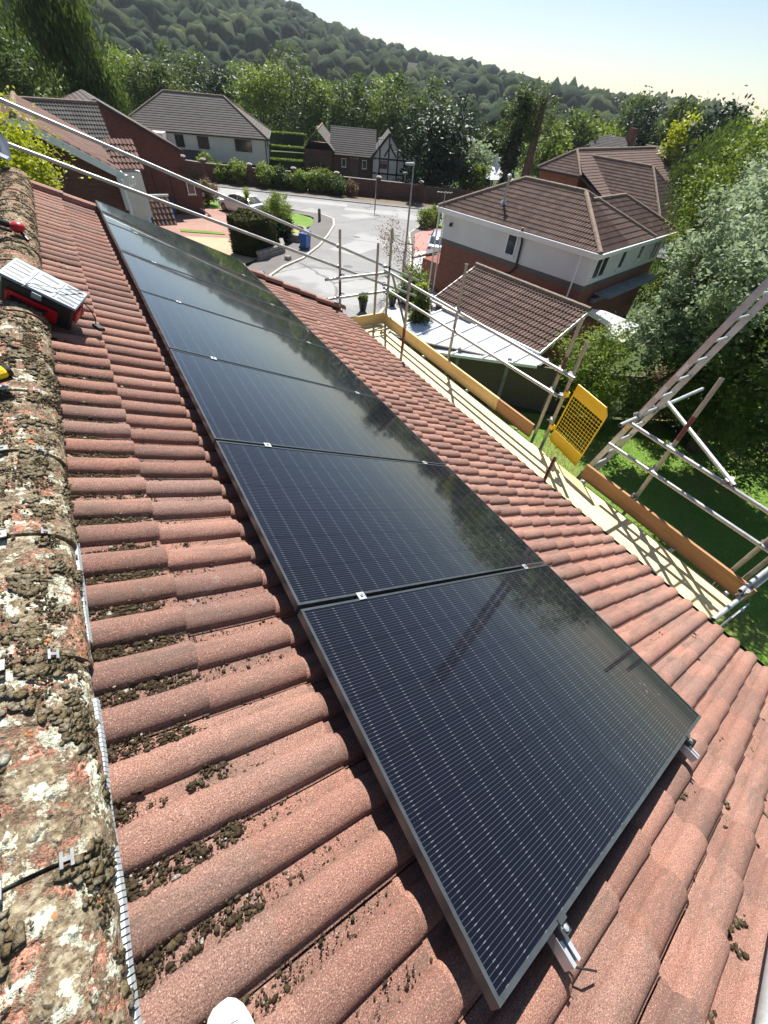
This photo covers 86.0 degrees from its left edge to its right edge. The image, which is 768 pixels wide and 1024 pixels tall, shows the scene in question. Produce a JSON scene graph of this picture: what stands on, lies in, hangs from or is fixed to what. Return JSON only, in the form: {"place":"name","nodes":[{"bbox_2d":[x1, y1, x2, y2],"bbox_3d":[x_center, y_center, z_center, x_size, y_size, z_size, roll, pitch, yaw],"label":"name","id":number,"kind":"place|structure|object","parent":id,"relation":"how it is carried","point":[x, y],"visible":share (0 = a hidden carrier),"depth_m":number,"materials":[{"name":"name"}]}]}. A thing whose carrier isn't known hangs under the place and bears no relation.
{"place":"outdoors","nodes":[
{"label":"outdoors","id":0,"kind":"place"},
{"bbox_2d":[160,208,233,238],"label":"drive","id":1,"kind":"structure","parent":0,"point":[189,221],"depth_m":33.60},
{"bbox_2d":[218,192,263,210],"bbox_3d":[-13.160,-28.429,37.883,4.542,1.486,2.100,28,50,19],"label":"parked car","id":2,"kind":"object","parent":1,"relation":"on","point":[225,204],"visible":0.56,"depth_m":37.27,"materials":[{"name":"white paint"}]},
{"bbox_2d":[204,200,220,207],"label":"lawn","id":3,"kind":"structure","parent":0,"point":[214,205],"depth_m":39.56,"materials":[{"name":"green plant"}]},
{"bbox_2d":[195,177,218,204],"bbox_3d":[-16.778,-30.304,38.914,2.575,2.464,2.253,2,47,-4],"label":"bush","id":4,"kind":"object","parent":3,"relation":"on","point":[208,197],"visible":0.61,"depth_m":38.69,"materials":[{"name":"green plant"}]},
{"bbox_2d":[184,236,257,263],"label":"drive","id":5,"kind":"structure","parent":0,"point":[223,245],"depth_m":29.57,"materials":[{"name":"beige concrete"}]},
{"bbox_2d":[269,150,304,171],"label":"bank","id":6,"kind":"structure","parent":0,"point":[285,154],"depth_m":57.57,"materials":[{"name":"green plant"}]},
{"bbox_2d":[269,157,304,170],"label":"terraced hedge","id":7,"kind":"object","parent":6,"relation":"on","point":[287,164],"visible":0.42,"depth_m":56.31,"materials":[{"name":"green plant"}]},
{"bbox_2d":[269,130,306,146],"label":"terraced hedge","id":8,"kind":"object","parent":6,"relation":"on","point":[287,138],"visible":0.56,"depth_m":60.35,"materials":[{"name":"green plant"}]},
{"bbox_2d":[248,210,332,274],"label":"pavement","id":9,"kind":"structure","parent":0,"point":[321,228],"depth_m":31.02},
{"bbox_2d":[256,238,285,260],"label":"stone wall","id":10,"kind":"structure","parent":9,"relation":"on","point":[268,252],"depth_m":28.29,"materials":[{"name":"grey stone"}]},
{"bbox_2d":[194,179,436,209],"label":"pavement","id":11,"kind":"structure","parent":0,"point":[328,197],"depth_m":48.93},
{"bbox_2d":[203,185,444,326],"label":"road","id":12,"kind":"structure","parent":0,"point":[308,274],"depth_m":31.34,"materials":[{"name":"grey asphalt"}]},
{"bbox_2d":[330,242,376,254],"bbox_3d":[-2.325,-20.874,32.601,2.400,0.183,3.800,26,49,18],"label":"road patch","id":13,"kind":"object","parent":12,"relation":"on","point":[359,248],"visible":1,"depth_m":32.76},
{"bbox_2d":[245,129,767,420],"bbox_3d":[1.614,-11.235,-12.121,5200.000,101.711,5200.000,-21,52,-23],"label":"ground","id":14,"kind":"structure","parent":0,"point":[527,410],"depth_m":21.06,"materials":[{"name":"green plant"}]},
{"bbox_2d":[0,17,65,97],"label":"tree","id":15,"kind":"object","parent":14,"relation":"on","point":[23,86],"visible":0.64,"depth_m":48.46,"materials":[{"name":"green plant"}]},
{"bbox_2d":[0,85,90,189],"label":"tree","id":16,"kind":"object","parent":14,"relation":"on","point":[34,169],"visible":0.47,"depth_m":9.64,"materials":[{"name":"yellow plant"}]},
{"bbox_2d":[0,95,110,154],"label":"brick house","id":17,"kind":"structure","parent":14,"relation":"on","point":[85,116],"depth_m":24.70,"materials":[{"name":"grey tile"}]},
{"bbox_2d":[0,0,115,97],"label":"willow","id":18,"kind":"object","parent":14,"relation":"on","point":[55,27],"visible":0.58,"depth_m":35.02,"materials":[{"name":"green plant"}]},
{"bbox_2d":[0,91,176,225],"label":"brick house","id":19,"kind":"structure","parent":14,"relation":"on","point":[94,158],"depth_m":16.74,"materials":[{"name":"red brick"}]},
{"bbox_2d":[65,43,134,119],"bbox_3d":[-26.294,-36.554,40.487,4.536,12.746,4.729,-21,52,-23],"label":"willow","id":20,"kind":"object","parent":14,"relation":"on","point":[105,85],"visible":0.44,"depth_m":37.13,"materials":[{"name":"green plant"}]},
{"bbox_2d":[100,41,150,114],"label":"tree","id":21,"kind":"object","parent":14,"relation":"on","point":[114,52],"visible":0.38,"depth_m":67.05,"materials":[{"name":"green plant"}]},
{"bbox_2d":[60,89,210,215],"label":"brick house","id":22,"kind":"structure","parent":14,"relation":"on","point":[153,147],"depth_m":33.02,"materials":[{"name":"red brick"}]},
{"bbox_2d":[113,49,191,106],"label":"tree","id":23,"kind":"object","parent":14,"relation":"on","point":[157,81],"visible":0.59,"depth_m":66.30,"materials":[{"name":"green plant"}]},
{"bbox_2d":[150,39,212,92],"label":"tree","id":24,"kind":"object","parent":14,"relation":"on","point":[185,76],"visible":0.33,"depth_m":76.18,"materials":[{"name":"green plant"}]},
{"bbox_2d":[128,89,270,167],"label":"white house","id":25,"kind":"structure","parent":14,"relation":"on","point":[223,129],"depth_m":50.21,"materials":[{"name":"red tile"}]},
{"bbox_2d":[185,63,238,102],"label":"tree","id":26,"kind":"object","parent":14,"relation":"on","point":[210,82],"visible":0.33,"depth_m":72.49,"materials":[{"name":"green plant"}]},
{"bbox_2d":[226,207,277,257],"bbox_3d":[-8.982,-19.249,28.440,2.932,2.536,3.728,7,46,1],"label":"hedge","id":27,"kind":"object","parent":14,"relation":"on","point":[252,222],"visible":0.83,"depth_m":27.56,"materials":[{"name":"green plant"}]},
{"bbox_2d":[217,55,292,130],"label":"tree","id":28,"kind":"object","parent":14,"relation":"on","point":[267,89],"visible":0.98,"depth_m":70.23,"materials":[{"name":"green plant"}]},
{"bbox_2d":[263,189,296,241],"bbox_3d":[-7.845,-22.609,31.580,2.789,3.598,2.867,-21,52,-23],"label":"tall shrub","id":29,"kind":"object","parent":14,"relation":"on","point":[275,205],"visible":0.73,"depth_m":31.24,"materials":[{"name":"green plant"}]},
{"bbox_2d":[254,39,328,143],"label":"tree","id":30,"kind":"object","parent":14,"relation":"on","point":[295,125],"visible":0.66,"depth_m":75.35,"materials":[{"name":"green plant"}]},
{"bbox_2d":[181,155,423,201],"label":"garden wall","id":31,"kind":"structure","parent":14,"relation":"on","point":[366,187],"depth_m":50.97,"materials":[{"name":"red brick"}]},
{"bbox_2d":[294,74,346,141],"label":"tree","id":32,"kind":"object","parent":14,"relation":"on","point":[321,99],"visible":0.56,"depth_m":76.44,"materials":[{"name":"green plant"}]},
{"bbox_2d":[207,181,437,206],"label":"verge","id":33,"kind":"structure","parent":14,"relation":"on","point":[397,201],"depth_m":50.58,"materials":[{"name":"grey concrete"}]},
{"bbox_2d":[227,157,248,184],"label":"bush","id":34,"kind":"object","parent":33,"relation":"on","point":[238,170],"visible":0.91,"depth_m":48.80,"materials":[{"name":"green plant"}]},
{"bbox_2d":[254,160,277,187],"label":"bush","id":35,"kind":"object","parent":33,"relation":"on","point":[263,173],"visible":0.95,"depth_m":48.79,"materials":[{"name":"green plant"}]},
{"bbox_2d":[268,164,293,189],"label":"bush","id":36,"kind":"object","parent":33,"relation":"on","point":[283,179],"visible":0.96,"depth_m":49.23,"materials":[{"name":"green plant"}]},
{"bbox_2d":[290,167,309,191],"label":"bush","id":37,"kind":"object","parent":33,"relation":"on","point":[298,177],"visible":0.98,"depth_m":49.20,"materials":[{"name":"green plant"}]},
{"bbox_2d":[306,166,332,192],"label":"bush","id":38,"kind":"object","parent":33,"relation":"on","point":[317,177],"visible":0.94,"depth_m":49.48,"materials":[{"name":"green plant"}]},
{"bbox_2d":[322,172,346,194],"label":"bush","id":39,"kind":"object","parent":33,"relation":"on","point":[335,183],"visible":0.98,"depth_m":49.52,"materials":[{"name":"green plant"}]},
{"bbox_2d":[0,16,698,166],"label":"wood","id":40,"kind":"object","parent":14,"relation":"on","point":[215,47],"visible":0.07,"depth_m":251.20,"materials":[{"name":"green plant"}]},
{"bbox_2d":[313,71,385,141],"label":"tree","id":41,"kind":"object","parent":14,"relation":"on","point":[360,97],"visible":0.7,"depth_m":70.58,"materials":[{"name":"green plant"}]},
{"bbox_2d":[301,122,407,181],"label":"half timbered house","id":42,"kind":"structure","parent":14,"relation":"on","point":[348,151],"depth_m":55.59,"materials":[{"name":"grey brick"}]},
{"bbox_2d":[0,0,742,127],"bbox_3d":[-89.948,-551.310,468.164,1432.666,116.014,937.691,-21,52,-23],"label":"wood","id":43,"kind":"object","parent":14,"relation":"on","point":[248,26],"visible":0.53,"depth_m":297.79,"materials":[{"name":"green plant"}]},
{"bbox_2d":[355,72,407,142],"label":"tree","id":44,"kind":"object","parent":14,"relation":"on","point":[380,126],"visible":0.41,"depth_m":74.30,"materials":[{"name":"green plant"}]},
{"bbox_2d":[0,167,767,1023],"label":"house","id":45,"kind":"structure","parent":14,"relation":"on","point":[650,943],"depth_m":1.32,"materials":[{"name":"concrete"}]},
{"bbox_2d":[0,219,29,241],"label":"cordless tool","id":46,"kind":"object","parent":45,"relation":"on","point":[16,227],"visible":1,"depth_m":3.21,"materials":[{"name":"red plastic"}]},
{"bbox_2d":[0,258,87,330],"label":"toolbox","id":47,"kind":"object","parent":45,"relation":"on","point":[55,301],"visible":0.98,"depth_m":2.49,"materials":[{"name":"black plastic"}]},
{"bbox_2d":[0,167,134,1023],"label":"lichen","id":48,"kind":"object","parent":45,"relation":"on","point":[102,863],"visible":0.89,"depth_m":1.11},
{"bbox_2d":[207,997,254,1023],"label":"shoe","id":49,"kind":"object","parent":45,"relation":"on","point":[229,1010],"visible":1,"depth_m":0.76,"materials":[{"name":"fabric"}]},
{"bbox_2d":[134,232,580,971],"bbox_3d":[-1.547,-1.466,3.424,0.129,0.143,8.188,-21,52,-23],"label":"mounting rail","id":50,"kind":"object","parent":45,"relation":"attached to","point":[564,950],"visible":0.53,"depth_m":1.11,"materials":[{"name":"metal"}]},
{"bbox_2d":[95,200,260,281],"bbox_3d":[-2.827,-3.764,5.798,1.771,0.854,1.134,-21,52,-23],"label":"solar panel","id":51,"kind":"object","parent":50,"relation":"attached to","point":[127,221],"visible":0.83,"depth_m":5.67,"materials":[{"name":"black glass"}]},
{"bbox_2d":[120,251,328,348],"bbox_3d":[-1.656,-2.260,4.496,1.771,0.854,1.134,-21,52,-23],"label":"solar panel","id":52,"kind":"object","parent":50,"relation":"attached to","point":[147,276],"visible":0.79,"depth_m":4.33,"materials":[{"name":"black glass"}]},
{"bbox_2d":[214,441,544,610],"bbox_3d":[0.101,-0.004,2.543,1.771,0.854,1.134,-21,52,-23],"label":"solar panel","id":53,"kind":"object","parent":50,"relation":"attached to","point":[330,528],"visible":0.95,"depth_m":2.25,"materials":[{"name":"black glass"}]},
{"bbox_2d":[297,564,700,1010],"bbox_3d":[0.686,0.747,1.893,1.771,0.854,1.134,-21,52,-23],"label":"solar panel","id":54,"kind":"object","parent":50,"relation":"attached to","point":[521,734],"visible":1,"depth_m":1.51,"materials":[{"name":"black glass"}]},
{"bbox_2d":[35,197,767,1023],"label":"moss","id":55,"kind":"object","parent":45,"relation":"on","point":[143,971],"visible":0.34,"depth_m":1.15,"materials":[{"name":"plant"}]},
{"bbox_2d":[242,274,699,762],"bbox_3d":[-0.536,-1.471,4.327,0.129,0.143,8.188,-21,52,-23],"label":"mounting rail","id":56,"kind":"object","parent":45,"relation":"attached to","point":[688,751],"visible":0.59,"depth_m":2.01,"materials":[{"name":"metal"}]},
{"bbox_2d":[106,222,291,311],"bbox_3d":[-2.241,-3.012,5.147,1.771,0.854,1.134,-21,52,-23],"label":"solar panel","id":57,"kind":"object","parent":56,"relation":"attached to","point":[135,244],"visible":0.79,"depth_m":5.00,"materials":[{"name":"black glass"}]},
{"bbox_2d":[140,291,378,397],"bbox_3d":[-1.070,-1.508,3.845,1.771,0.854,1.134,-21,52,-23],"label":"solar panel","id":58,"kind":"object","parent":56,"relation":"attached to","point":[189,329],"visible":0.79,"depth_m":3.65,"materials":[{"name":"black glass"}]},
{"bbox_2d":[169,349,445,465],"bbox_3d":[-0.485,-0.756,3.194,1.771,0.854,1.134,-21,52,-23],"label":"solar panel","id":59,"kind":"object","parent":56,"relation":"attached to","point":[234,403],"visible":0.83,"depth_m":2.96,"materials":[{"name":"black glass"}]},
{"bbox_2d":[0,98,767,1023],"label":"scaffold","id":60,"kind":"object","parent":14,"relation":"on","point":[696,588],"visible":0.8,"depth_m":5.56,"materials":[{"name":"silver metal"}]},
{"bbox_2d":[549,384,607,465],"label":"safety gate","id":61,"kind":"structure","parent":60,"relation":"attached to","point":[593,405],"depth_m":5.75,"materials":[{"name":"yellow metal"}]},
{"bbox_2d":[375,67,420,165],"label":"tree","id":62,"kind":"object","parent":14,"relation":"on","point":[399,81],"visible":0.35,"depth_m":70.65,"materials":[{"name":"green plant"}]},
{"bbox_2d":[376,214,428,271],"bbox_3d":[0.929,-14.826,23.959,3.664,4.180,3.082,21,48,13],"label":"sapling","id":63,"kind":"object","parent":14,"relation":"on","point":[406,248],"visible":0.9,"depth_m":23.51,"materials":[{"name":"grey plant"}]},
{"bbox_2d":[382,251,437,330],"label":"drive","id":64,"kind":"structure","parent":14,"relation":"on","point":[394,312],"depth_m":23.41,"materials":[{"name":"grey concrete"}]},
{"bbox_2d":[394,261,433,287],"bbox_3d":[1.697,-13.797,24.642,2.095,1.877,2.676,-21,52,-23],"label":"bush","id":65,"kind":"object","parent":14,"relation":"on","point":[420,275],"visible":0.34,"depth_m":24.16,"materials":[{"name":"green plant"}]},
{"bbox_2d":[406,126,430,192],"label":"cypress","id":66,"kind":"object","parent":14,"relation":"on","point":[416,145],"visible":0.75,"depth_m":49.43,"materials":[{"name":"green plant"}]},
{"bbox_2d":[407,282,433,326],"bbox_3d":[1.498,-7.721,17.302,1.800,3.441,1.785,20,48,13],"label":"conifer","id":67,"kind":"object","parent":14,"relation":"on","point":[415,316],"visible":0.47,"depth_m":16.65,"materials":[{"name":"green plant"}]},
{"bbox_2d":[414,207,436,227],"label":"bush","id":68,"kind":"object","parent":14,"relation":"on","point":[426,215],"visible":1,"depth_m":40.03,"materials":[{"name":"green plant"}]},
{"bbox_2d":[392,69,459,170],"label":"tree","id":69,"kind":"object","parent":14,"relation":"on","point":[421,108],"visible":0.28,"depth_m":67.12,"materials":[{"name":"green plant"}]},
{"bbox_2d":[391,104,467,195],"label":"tree","id":70,"kind":"object","parent":14,"relation":"on","point":[414,125],"visible":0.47,"depth_m":52.52,"materials":[{"name":"green plant"}]},
{"bbox_2d":[420,184,475,203],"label":"timber fence","id":71,"kind":"object","parent":14,"relation":"on","point":[434,195],"visible":0.12,"depth_m":51.96,"materials":[{"name":"brown paint"}]},
{"bbox_2d":[418,111,485,198],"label":"tree","id":72,"kind":"object","parent":14,"relation":"on","point":[456,164],"visible":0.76,"depth_m":52.48,"materials":[{"name":"green plant"}]},
{"bbox_2d":[417,91,487,188],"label":"tree","id":73,"kind":"object","parent":14,"relation":"on","point":[442,110],"visible":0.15,"depth_m":60.17,"materials":[{"name":"green plant"}]},
{"bbox_2d":[456,157,489,191],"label":"tree","id":74,"kind":"object","parent":14,"relation":"on","point":[477,179],"visible":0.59,"depth_m":56.27,"materials":[{"name":"green plant"}]},
{"bbox_2d":[455,134,501,193],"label":"tree","id":75,"kind":"object","parent":14,"relation":"on","point":[482,157],"visible":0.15,"depth_m":58.02,"materials":[{"name":"green plant"}]},
{"bbox_2d":[472,120,529,187],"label":"tree","id":76,"kind":"object","parent":14,"relation":"on","point":[490,137],"visible":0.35,"depth_m":60.66,"materials":[{"name":"green plant"}]},
{"bbox_2d":[494,72,540,183],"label":"tall tree","id":77,"kind":"object","parent":14,"relation":"on","point":[512,141],"visible":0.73,"depth_m":43.73,"materials":[{"name":"green plant"}]},
{"bbox_2d":[430,262,612,368],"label":"garage","id":78,"kind":"structure","parent":14,"relation":"on","point":[527,315],"depth_m":16.76,"materials":[{"name":"red brick"}]},
{"bbox_2d":[389,306,548,368],"bbox_3d":[3.151,-6.440,15.832,3.105,0.500,5.472,-29,56,-29],"label":"lean to","id":79,"kind":"object","parent":78,"relation":"attached to","point":[439,334],"visible":0.62,"depth_m":16.06,"materials":[{"name":"white plastic"}]},
{"bbox_2d":[518,80,564,176],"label":"tall tree","id":80,"kind":"object","parent":14,"relation":"on","point":[532,136],"visible":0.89,"depth_m":42.99,"materials":[{"name":"green plant"}]},
{"bbox_2d":[412,173,678,316],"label":"detached house","id":81,"kind":"structure","parent":14,"relation":"on","point":[587,247],"depth_m":21.15,"materials":[{"name":"red brick"}]},
{"bbox_2d":[516,116,574,177],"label":"tree","id":82,"kind":"object","parent":14,"relation":"on","point":[550,152],"visible":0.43,"depth_m":64.16,"materials":[{"name":"green plant"}]},
{"bbox_2d":[547,106,598,152],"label":"tree","id":83,"kind":"object","parent":14,"relation":"on","point":[577,141],"visible":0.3,"depth_m":65.87,"materials":[{"name":"green plant"}]},
{"bbox_2d":[396,336,767,421],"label":"garden fence","id":84,"kind":"object","parent":14,"relation":"on","point":[506,384],"visible":0.15,"depth_m":15.76,"materials":[{"name":"brown wood"}]},
{"bbox_2d":[563,107,626,145],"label":"tree","id":85,"kind":"object","parent":14,"relation":"on","point":[602,131],"visible":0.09,"depth_m":67.14,"materials":[{"name":"green plant"}]},
{"bbox_2d":[581,128,638,147],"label":"brick house","id":86,"kind":"structure","parent":14,"relation":"on","point":[608,141],"depth_m":64.84,"materials":[{"name":"grey tile"}]},
{"bbox_2d":[536,146,684,247],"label":"detached house","id":87,"kind":"structure","parent":14,"relation":"on","point":[637,173],"depth_m":39.42,"materials":[{"name":"brown tile"}]},
{"bbox_2d":[591,309,639,366],"bbox_3d":[9.955,-7.900,19.185,2.492,2.750,3.251,34,53,24],"label":"canopy tent","id":88,"kind":"object","parent":14,"relation":"on","point":[608,316],"visible":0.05,"depth_m":18.23,"materials":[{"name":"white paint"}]},
{"bbox_2d":[604,85,660,145],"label":"tree","id":89,"kind":"object","parent":14,"relation":"on","point":[631,105],"visible":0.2,"depth_m":72.20,"materials":[{"name":"green plant"}]},
{"bbox_2d":[622,89,672,146],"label":"tree","id":90,"kind":"object","parent":14,"relation":"on","point":[635,122],"visible":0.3,"depth_m":64.89,"materials":[{"name":"green plant"}]},
{"bbox_2d":[641,92,712,146],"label":"tree","id":91,"kind":"object","parent":14,"relation":"on","point":[681,108],"visible":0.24,"depth_m":60.23,"materials":[{"name":"green plant"}]},
{"bbox_2d":[657,100,708,168],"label":"tree","id":92,"kind":"object","parent":14,"relation":"on","point":[677,141],"visible":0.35,"depth_m":48.47,"materials":[{"name":"green plant"}]},
{"bbox_2d":[628,159,744,315],"bbox_3d":[16.922,-14.028,22.501,4.226,7.791,4.742,0,47,-6],"label":"tree","id":93,"kind":"object","parent":14,"relation":"on","point":[695,184],"visible":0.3,"depth_m":21.02,"materials":[{"name":"green plant"}]},
{"bbox_2d":[640,106,767,303],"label":"tree","id":94,"kind":"object","parent":14,"relation":"on","point":[714,153],"visible":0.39,"depth_m":23.59,"materials":[{"name":"green plant"}]},
{"bbox_2d":[644,106,767,316],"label":"tree","id":95,"kind":"object","parent":14,"relation":"on","point":[755,142],"visible":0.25,"depth_m":19.65,"materials":[{"name":"green plant"}]},
{"bbox_2d":[654,137,767,370],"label":"tree","id":96,"kind":"object","parent":14,"relation":"on","point":[756,167],"visible":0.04,"depth_m":15.06,"materials":[{"name":"green plant"}]},
{"bbox_2d":[667,85,760,224],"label":"tree","id":97,"kind":"object","parent":14,"relation":"on","point":[706,124],"visible":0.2,"depth_m":43.33,"materials":[{"name":"green plant"}]},
{"bbox_2d":[663,118,767,262],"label":"tree","id":98,"kind":"object","parent":14,"relation":"on","point":[766,132],"visible":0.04,"depth_m":27.64,"materials":[{"name":"green plant"}]},
{"bbox_2d":[285,0,767,125],"label":"sky","id":99,"kind":"structure","parent":0,"point":[704,48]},
{"bbox_2d":[484,405,767,665],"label":"garden lawn","id":100,"kind":"structure","parent":0,"point":[655,429],"depth_m":13.27,"materials":[{"name":"green plant"}]},
{"bbox_2d":[543,313,640,426],"bbox_3d":[7.206,-5.040,14.720,3.455,4.078,4.260,-21,52,-23],"label":"bush","id":101,"kind":"object","parent":100,"relation":"on","point":[597,345],"visible":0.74,"depth_m":14.20,"materials":[{"name":"green plant"}]},
{"bbox_2d":[583,392,621,427],"bbox_3d":[8.185,-3.821,15.405,1.364,1.573,1.195,-21,52,-23],"label":"bush","id":102,"kind":"object","parent":100,"relation":"on","point":[609,416],"visible":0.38,"depth_m":15.23,"materials":[{"name":"green plant"}]},
{"bbox_2d":[625,349,689,426],"bbox_3d":[9.990,-4.530,15.133,2.081,3.266,2.384,-21,52,-23],"label":"bush","id":103,"kind":"object","parent":100,"relation":"on","point":[662,371],"visible":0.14,"depth_m":15.13,"materials":[{"name":"green plant"}]},
{"bbox_2d":[576,277,767,483],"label":"ladder","id":104,"kind":"object","parent":100,"relation":"on","point":[747,303],"visible":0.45,"depth_m":4.52,"materials":[{"name":"metal"}]},
{"bbox_2d":[614,163,767,500],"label":"tree","id":105,"kind":"object","parent":100,"relation":"on","point":[715,293],"visible":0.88,"depth_m":11.12,"materials":[{"name":"green plant"}]},
{"bbox_2d":[661,369,736,441],"bbox_3d":[11.569,-4.041,15.249,2.918,2.692,3.431,-10,49,-15],"label":"shrub","id":106,"kind":"object","parent":100,"relation":"on","point":[675,425],"visible":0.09,"depth_m":15.34,"materials":[{"name":"green plant"}]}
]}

